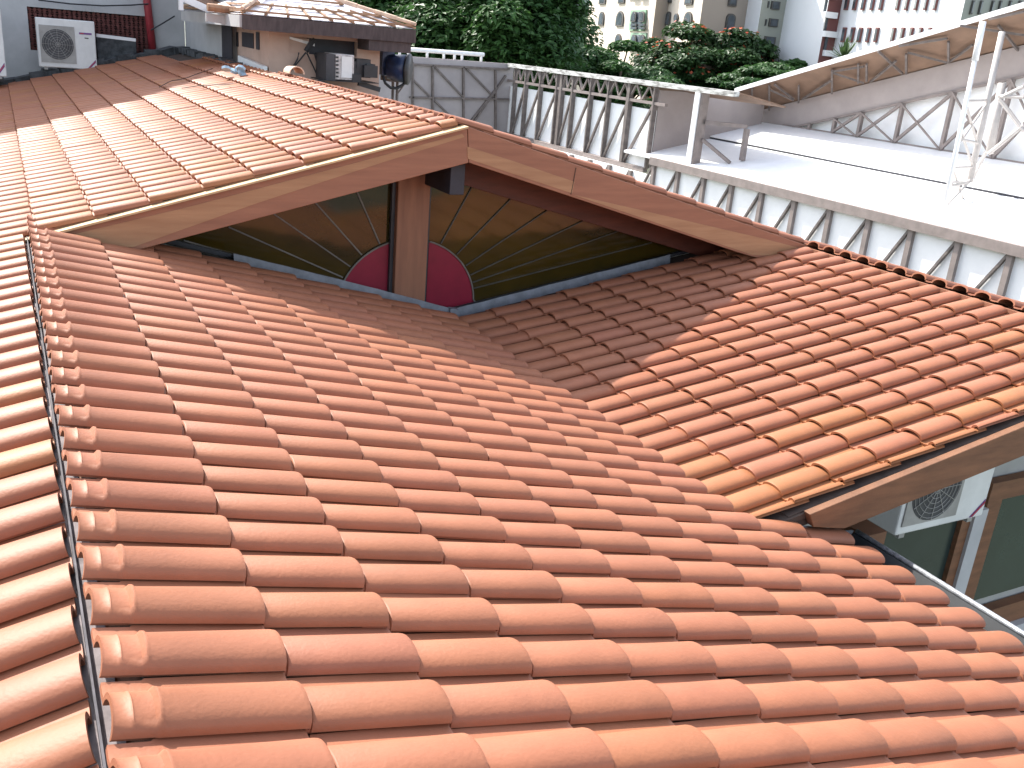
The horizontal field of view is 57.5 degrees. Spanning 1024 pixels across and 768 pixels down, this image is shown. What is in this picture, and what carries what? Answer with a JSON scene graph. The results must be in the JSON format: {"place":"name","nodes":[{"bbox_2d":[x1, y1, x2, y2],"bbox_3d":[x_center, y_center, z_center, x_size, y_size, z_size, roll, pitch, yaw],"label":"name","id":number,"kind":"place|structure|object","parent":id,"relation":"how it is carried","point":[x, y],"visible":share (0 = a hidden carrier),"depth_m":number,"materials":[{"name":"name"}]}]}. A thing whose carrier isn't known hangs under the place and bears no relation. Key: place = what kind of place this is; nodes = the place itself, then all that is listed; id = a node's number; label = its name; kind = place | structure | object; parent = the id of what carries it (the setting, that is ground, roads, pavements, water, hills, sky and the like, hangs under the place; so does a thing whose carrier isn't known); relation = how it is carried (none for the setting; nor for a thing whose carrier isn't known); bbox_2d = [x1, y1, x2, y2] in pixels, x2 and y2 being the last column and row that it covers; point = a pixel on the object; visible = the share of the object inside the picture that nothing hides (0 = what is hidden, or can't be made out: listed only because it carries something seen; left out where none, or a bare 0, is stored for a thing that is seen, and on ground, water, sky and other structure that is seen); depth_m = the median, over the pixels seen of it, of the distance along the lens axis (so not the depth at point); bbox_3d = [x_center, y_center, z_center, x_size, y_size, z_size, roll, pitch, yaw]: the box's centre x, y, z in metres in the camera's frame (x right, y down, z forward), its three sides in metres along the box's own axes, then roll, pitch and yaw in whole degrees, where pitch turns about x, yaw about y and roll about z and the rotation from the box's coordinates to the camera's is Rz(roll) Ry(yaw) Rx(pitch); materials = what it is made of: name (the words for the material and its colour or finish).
{"place":"outdoors","nodes":[
{"label":"outdoors","id":0,"kind":"place"},
{"bbox_2d":[119,21,650,679],"bbox_3d":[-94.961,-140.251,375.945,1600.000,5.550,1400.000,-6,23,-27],"label":"ground","id":1,"kind":"structure","parent":0,"point":[533,143],"depth_m":59.75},
{"bbox_2d":[0,0,236,258],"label":"white house","id":2,"kind":"structure","parent":1,"relation":"on","point":[122,29],"depth_m":15.58,"materials":[{"name":"paint"}]},
{"bbox_2d":[0,11,6,81],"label":"air conditioner","id":3,"kind":"object","parent":2,"relation":"attached to","point":[3,72],"visible":1,"depth_m":14.28,"materials":[{"name":"metal"}]},
{"bbox_2d":[35,17,96,70],"bbox_3d":[-7.374,-5.588,15.428,0.858,0.830,0.740,-6,23,-27],"label":"air conditioner","id":4,"kind":"object","parent":2,"relation":"attached to","point":[64,43],"visible":0.96,"depth_m":15.11,"materials":[{"name":"metal"}]},
{"bbox_2d":[38,0,148,5],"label":"cable","id":5,"kind":"object","parent":2,"relation":"attached to","point":[93,4],"visible":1,"depth_m":15.52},
{"bbox_2d":[151,16,174,30],"bbox_3d":[-5.988,-6.192,16.010,0.409,0.277,0.022,-6,23,-27],"label":"cable","id":6,"kind":"object","parent":2,"relation":"attached to","point":[162,23],"visible":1,"depth_m":16.00,"materials":[{"name":"black rubber"}]},
{"bbox_2d":[221,25,232,58],"bbox_3d":[-4.136,-4.743,13.565,0.013,0.950,0.700,-6,23,-27],"label":"doorway","id":7,"kind":"structure","parent":2,"relation":"in","point":[227,36],"depth_m":13.45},
{"bbox_2d":[181,0,415,95],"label":"pink hut","id":8,"kind":"object","parent":1,"relation":"on","point":[273,36],"visible":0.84,"depth_m":11.93,"materials":[{"name":"paint"}]},
{"bbox_2d":[291,38,380,91],"bbox_3d":[-2.262,-4.053,11.882,1.115,0.626,0.550,-6,23,-27],"label":"air conditioner","id":9,"kind":"object","parent":8,"relation":"attached to","point":[340,67],"visible":0.87,"depth_m":11.81,"materials":[{"name":"metal"}]},
{"bbox_2d":[348,0,495,61],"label":"broad tree","id":10,"kind":"object","parent":1,"relation":"on","point":[369,3],"visible":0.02,"depth_m":41.24,"materials":[{"name":"green plant"}]},
{"bbox_2d":[372,0,604,97],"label":"broad tree","id":11,"kind":"object","parent":1,"relation":"on","point":[543,33],"visible":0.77,"depth_m":38.51,"materials":[{"name":"green plant"}]},
{"bbox_2d":[0,46,1023,767],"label":"tiled house","id":12,"kind":"structure","parent":1,"relation":"on","point":[380,432],"depth_m":4.13,"materials":[{"name":"ceramic"}]},
{"bbox_2d":[160,68,212,86],"bbox_3d":[-4.045,-3.775,11.474,0.156,0.212,1.169,10,21,13],"label":"cable","id":13,"kind":"object","parent":12,"relation":"on","point":[184,78],"visible":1,"depth_m":11.40,"materials":[{"name":"black rubber"}]},
{"bbox_2d":[182,83,233,88],"bbox_3d":[-3.356,-3.308,10.365,0.767,0.124,0.086,14,22,24],"label":"cable","id":14,"kind":"object","parent":12,"relation":"on","point":[206,85],"visible":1,"depth_m":10.43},
{"bbox_2d":[222,65,246,75],"bbox_3d":[-3.283,-3.690,10.989,0.289,0.149,0.220,-6,23,-27],"label":"plastic bag","id":15,"kind":"object","parent":12,"relation":"on","point":[239,70],"visible":0.97,"depth_m":10.95,"materials":[{"name":"white plastic"}]},
{"bbox_2d":[166,240,383,290],"bbox_3d":[-1.795,-0.878,6.899,1.870,0.563,0.038,-6,23,-27],"label":"window frame","id":16,"kind":"structure","parent":12,"relation":"in","point":[176,242],"depth_m":6.62,"materials":[{"name":"metal"}]},
{"bbox_2d":[283,66,304,74],"bbox_3d":[-2.413,-3.471,10.292,0.170,0.081,0.320,-6,23,-27],"label":"ridge tile","id":17,"kind":"object","parent":12,"relation":"on","point":[297,69],"visible":1,"depth_m":10.25,"materials":[{"name":"ceramic"}]},
{"bbox_2d":[387,182,395,292],"bbox_3d":[-0.938,-1.145,7.266,0.027,1.070,0.038,-6,23,-27],"label":"window frame","id":18,"kind":"structure","parent":12,"relation":"in","point":[393,185],"depth_m":7.25,"materials":[{"name":"metal"}]},
{"bbox_2d":[379,51,412,100],"bbox_3d":[-1.645,-4.155,12.954,0.511,1.012,0.783,-6,23,-27],"label":"floodlight","id":19,"kind":"object","parent":12,"relation":"on","point":[396,68],"visible":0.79,"depth_m":12.68,"materials":[{"name":"black metal"}]},
{"bbox_2d":[164,183,679,300],"bbox_3d":[-0.379,-1.302,7.562,6.060,1.454,0.020,-6,23,-27],"label":"gable window","id":20,"kind":"structure","parent":12,"relation":"in","point":[347,212],"depth_m":7.55,"materials":[{"name":"orange glass"}]},
{"bbox_2d":[425,187,431,301],"bbox_3d":[-0.680,-1.144,7.410,0.027,1.130,0.038,-6,23,-27],"label":"window frame","id":21,"kind":"structure","parent":12,"relation":"in","point":[430,187],"depth_m":7.41,"materials":[{"name":"metal"}]},
{"bbox_2d":[454,250,687,307],"bbox_3d":[0.609,-0.937,8.213,2.463,0.480,0.038,-6,23,-27],"label":"window frame","id":22,"kind":"structure","parent":12,"relation":"in","point":[680,252],"depth_m":8.17,"materials":[{"name":"metal"}]},
{"bbox_2d":[867,468,994,538],"bbox_3d":[2.663,0.560,6.290,0.845,0.705,0.720,-6,23,-27],"label":"air conditioner","id":23,"kind":"object","parent":12,"relation":"attached to","point":[964,500],"visible":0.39,"depth_m":6.02,"materials":[{"name":"metal"}]},
{"bbox_2d":[518,39,685,162],"bbox_3d":[4.728,-14.518,50.841,9.879,8.195,8.510,2,20,-7],"label":"broad tree","id":24,"kind":"object","parent":1,"relation":"on","point":[603,61],"visible":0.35,"depth_m":48.23,"materials":[{"name":"green plant"}]},
{"bbox_2d":[586,0,747,98],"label":"apartment building","id":25,"kind":"structure","parent":1,"relation":"on","point":[633,20],"depth_m":64.35,"materials":[{"name":"white paint"}]},
{"bbox_2d":[598,12,604,25],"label":"window","id":26,"kind":"structure","parent":25,"relation":"in","point":[601,17],"depth_m":74.46,"materials":[{"name":"grey glass"}]},
{"bbox_2d":[598,0,605,3],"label":"window","id":27,"kind":"structure","parent":25,"relation":"in","point":[600,1],"depth_m":74.25,"materials":[{"name":"grey glass"}]},
{"bbox_2d":[614,34,621,41],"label":"window","id":28,"kind":"structure","parent":25,"relation":"in","point":[618,37],"depth_m":70.60,"materials":[{"name":"grey glass"}]},
{"bbox_2d":[615,11,623,25],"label":"window","id":29,"kind":"structure","parent":25,"relation":"in","point":[619,21],"depth_m":70.33,"materials":[{"name":"grey glass"}]},
{"bbox_2d":[630,11,636,21],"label":"window","id":30,"kind":"structure","parent":25,"relation":"in","point":[633,18],"depth_m":66.94,"materials":[{"name":"grey glass"}]},
{"bbox_2d":[631,35,636,41],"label":"window","id":31,"kind":"structure","parent":25,"relation":"in","point":[634,37],"depth_m":66.77,"materials":[{"name":"grey glass"}]},
{"bbox_2d":[638,11,644,21],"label":"window","id":32,"kind":"structure","parent":25,"relation":"in","point":[642,14],"depth_m":65.27,"materials":[{"name":"grey glass"}]},
{"bbox_2d":[639,35,644,41],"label":"window","id":33,"kind":"structure","parent":25,"relation":"in","point":[641,37],"depth_m":65.37,"materials":[{"name":"grey glass"}]},
{"bbox_2d":[665,11,670,25],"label":"window","id":34,"kind":"structure","parent":25,"relation":"in","point":[668,15],"depth_m":63.80,"materials":[{"name":"grey glass"}]},
{"bbox_2d":[673,13,678,21],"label":"window","id":35,"kind":"structure","parent":25,"relation":"in","point":[676,16],"depth_m":62.46,"materials":[{"name":"grey glass"}]},
{"bbox_2d":[683,12,692,22],"bbox_3d":[11.441,-23.747,60.755,0.120,0.928,1.277,0,21,-13],"label":"window","id":36,"kind":"structure","parent":25,"relation":"in","point":[688,15],"depth_m":60.49,"materials":[{"name":"grey glass"}]},
{"bbox_2d":[684,0,692,4],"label":"window","id":37,"kind":"structure","parent":25,"relation":"in","point":[686,2],"depth_m":60.49,"materials":[{"name":"grey glass"}]},
{"bbox_2d":[724,14,735,29],"bbox_3d":[14.059,-23.275,60.082,0.735,1.063,0.120,-6,23,-27],"label":"window","id":38,"kind":"structure","parent":25,"relation":"in","point":[730,18],"depth_m":59.99,"materials":[{"name":"grey glass"}]},
{"bbox_2d":[727,0,736,6],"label":"window","id":39,"kind":"structure","parent":25,"relation":"in","point":[733,3],"depth_m":59.60,"materials":[{"name":"grey glass"}]},
{"bbox_2d":[379,2,1023,301],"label":"steel frame hall","id":40,"kind":"structure","parent":1,"relation":"on","point":[852,152],"depth_m":23.86,"materials":[{"name":"white paint"}]},
{"bbox_2d":[398,47,484,61],"bbox_3d":[-2.587,-11.474,32.426,3.565,0.312,0.140,-6,23,-27],"label":"railing","id":41,"kind":"object","parent":40,"relation":"on","point":[451,52],"visible":0.71,"depth_m":32.55,"materials":[{"name":"white metal"}]},
{"bbox_2d":[941,21,1023,211],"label":"lattice mast","id":42,"kind":"object","parent":40,"relation":"on","point":[991,147],"visible":0.89,"depth_m":19.59,"materials":[{"name":"white metal"}]},
{"bbox_2d":[625,18,780,99],"bbox_3d":[12.560,-18.506,60.124,10.627,9.095,11.387,4,20,-3],"label":"flame tree","id":43,"kind":"object","parent":1,"relation":"on","point":[680,60],"visible":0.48,"depth_m":55.84,"materials":[{"name":"green plant"}]},
{"bbox_2d":[705,62,795,89],"bbox_3d":[14.175,-14.063,52.568,7.110,7.782,6.582,21,26,38],"label":"broad tree","id":44,"kind":"object","parent":1,"relation":"on","point":[745,74],"visible":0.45,"depth_m":51.43,"materials":[{"name":"green plant"}]},
{"bbox_2d":[744,0,786,61],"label":"apartment building","id":45,"kind":"structure","parent":1,"relation":"on","point":[764,18],"depth_m":59.36,"materials":[{"name":"white paint"}]},
{"bbox_2d":[764,36,775,44],"bbox_3d":[16.488,-21.975,59.685,0.921,0.453,0.120,-6,23,-27],"label":"window","id":46,"kind":"structure","parent":45,"relation":"in","point":[773,39],"depth_m":59.66,"materials":[{"name":"grey glass"}]},
{"bbox_2d":[768,18,778,26],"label":"window","id":47,"kind":"structure","parent":45,"relation":"in","point":[772,22],"depth_m":59.29,"materials":[{"name":"grey glass"}]},
{"bbox_2d":[770,1,780,9],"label":"window","id":48,"kind":"structure","parent":45,"relation":"in","point":[775,5],"depth_m":58.92,"materials":[{"name":"grey glass"}]},
{"bbox_2d":[780,58,807,69],"bbox_3d":[18.117,-16.473,59.162,4.121,7.974,4.033,8,20,7],"label":"broad tree","id":49,"kind":"object","parent":1,"relation":"on","point":[797,63],"visible":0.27,"depth_m":56.77,"materials":[{"name":"green plant"}]},
{"bbox_2d":[829,37,857,57],"bbox_3d":[11.548,-8.434,34.916,1.314,8.792,1.388,1,20,-11],"label":"yucca","id":50,"kind":"object","parent":1,"relation":"on","point":[845,49],"visible":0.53,"depth_m":33.44,"materials":[{"name":"green plant"}]},
{"bbox_2d":[777,0,1023,65],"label":"apartment building","id":51,"kind":"structure","parent":1,"relation":"on","point":[812,31],"depth_m":53.39,"materials":[{"name":"white paint"}]},
{"bbox_2d":[823,0,827,11],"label":"window","id":52,"kind":"structure","parent":51,"relation":"in","point":[826,1],"depth_m":54.56,"materials":[{"name":"grey glass"}]},
{"bbox_2d":[823,18,827,30],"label":"window","id":53,"kind":"structure","parent":51,"relation":"in","point":[826,19],"depth_m":55.04,"materials":[{"name":"grey glass"}]},
{"bbox_2d":[823,37,827,49],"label":"window","id":54,"kind":"structure","parent":51,"relation":"in","point":[826,38],"depth_m":55.52,"materials":[{"name":"grey glass"}]},
{"bbox_2d":[840,27,846,41],"bbox_3d":[19.474,-20.509,54.818,0.120,0.816,0.338,0,21,-13],"label":"window","id":55,"kind":"structure","parent":51,"relation":"in","point":[844,30],"depth_m":54.73,"materials":[{"name":"grey glass"}]},
{"bbox_2d":[843,0,849,9],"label":"window","id":56,"kind":"structure","parent":51,"relation":"in","point":[846,4],"depth_m":54.46,"materials":[{"name":"grey glass"}]},
{"bbox_2d":[848,27,855,41],"bbox_3d":[19.663,-20.203,53.999,0.120,0.803,0.323,0,21,-13],"label":"window","id":57,"kind":"structure","parent":51,"relation":"in","point":[852,32],"depth_m":53.93,"materials":[{"name":"grey glass"}]},
{"bbox_2d":[852,0,857,9],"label":"window","id":58,"kind":"structure","parent":51,"relation":"in","point":[854,6],"depth_m":53.64,"materials":[{"name":"grey glass"}]},
{"bbox_2d":[856,27,862,41],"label":"window","id":59,"kind":"structure","parent":51,"relation":"in","point":[860,30],"depth_m":53.19,"materials":[{"name":"grey glass"}]},
{"bbox_2d":[860,0,865,9],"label":"window","id":60,"kind":"structure","parent":51,"relation":"in","point":[863,2],"depth_m":52.89,"materials":[{"name":"grey glass"}]},
{"bbox_2d":[864,27,871,41],"bbox_3d":[20.012,-19.639,52.491,0.120,0.781,0.297,0,21,-13],"label":"window","id":61,"kind":"structure","parent":51,"relation":"in","point":[868,32],"depth_m":52.43,"materials":[{"name":"grey glass"}]},
{"bbox_2d":[869,0,874,9],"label":"window","id":62,"kind":"structure","parent":51,"relation":"in","point":[872,2],"depth_m":52.06,"materials":[{"name":"grey glass"}]},
{"bbox_2d":[873,27,879,41],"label":"window","id":63,"kind":"structure","parent":51,"relation":"in","point":[876,33],"depth_m":51.68,"materials":[{"name":"grey glass"}]},
{"bbox_2d":[878,0,883,9],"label":"window","id":64,"kind":"structure","parent":51,"relation":"in","point":[881,2],"depth_m":51.26,"materials":[{"name":"grey glass"}]},
{"bbox_2d":[889,27,896,41],"bbox_3d":[20.520,-18.820,50.300,0.120,0.748,0.261,0,21,-13],"label":"window","id":65,"kind":"structure","parent":51,"relation":"in","point":[893,31],"depth_m":50.22,"materials":[{"name":"grey glass"}]},
{"bbox_2d":[894,0,900,9],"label":"window","id":66,"kind":"structure","parent":51,"relation":"in","point":[897,5],"depth_m":49.84,"materials":[{"name":"grey glass"}]},
{"bbox_2d":[899,27,905,38],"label":"window","id":67,"kind":"structure","parent":51,"relation":"in","point":[902,31],"depth_m":49.48,"materials":[{"name":"grey glass"}]},
{"bbox_2d":[903,0,909,9],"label":"window","id":68,"kind":"structure","parent":51,"relation":"in","point":[906,4],"depth_m":49.11,"materials":[{"name":"grey glass"}]},
{"bbox_2d":[908,27,914,35],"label":"window","id":69,"kind":"structure","parent":51,"relation":"in","point":[911,31],"depth_m":48.71,"materials":[{"name":"grey glass"}]},
{"bbox_2d":[913,0,918,9],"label":"window","id":70,"kind":"structure","parent":51,"relation":"in","point":[916,2],"depth_m":48.36,"materials":[{"name":"grey glass"}]},
{"bbox_2d":[922,0,928,9],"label":"window","id":71,"kind":"structure","parent":51,"relation":"in","point":[925,5],"depth_m":47.62,"materials":[{"name":"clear glass"}]},
{"bbox_2d":[932,0,937,9],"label":"window","id":72,"kind":"structure","parent":51,"relation":"in","point":[935,3],"depth_m":46.93,"materials":[{"name":"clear glass"}]},
{"bbox_2d":[969,0,974,13],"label":"window","id":73,"kind":"structure","parent":51,"relation":"in","point":[973,1],"depth_m":45.22,"materials":[{"name":"grey glass"}]},
{"bbox_2d":[977,0,983,13],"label":"window","id":74,"kind":"structure","parent":51,"relation":"in","point":[981,1],"depth_m":45.48,"materials":[{"name":"grey glass"}]},
{"bbox_2d":[989,0,994,11],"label":"window","id":75,"kind":"structure","parent":51,"relation":"in","point":[993,2],"depth_m":45.82,"materials":[{"name":"grey glass"}]},
{"bbox_2d":[997,0,1002,9],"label":"window","id":76,"kind":"structure","parent":51,"relation":"in","point":[1000,1],"depth_m":46.04,"materials":[{"name":"grey glass"}]}
]}

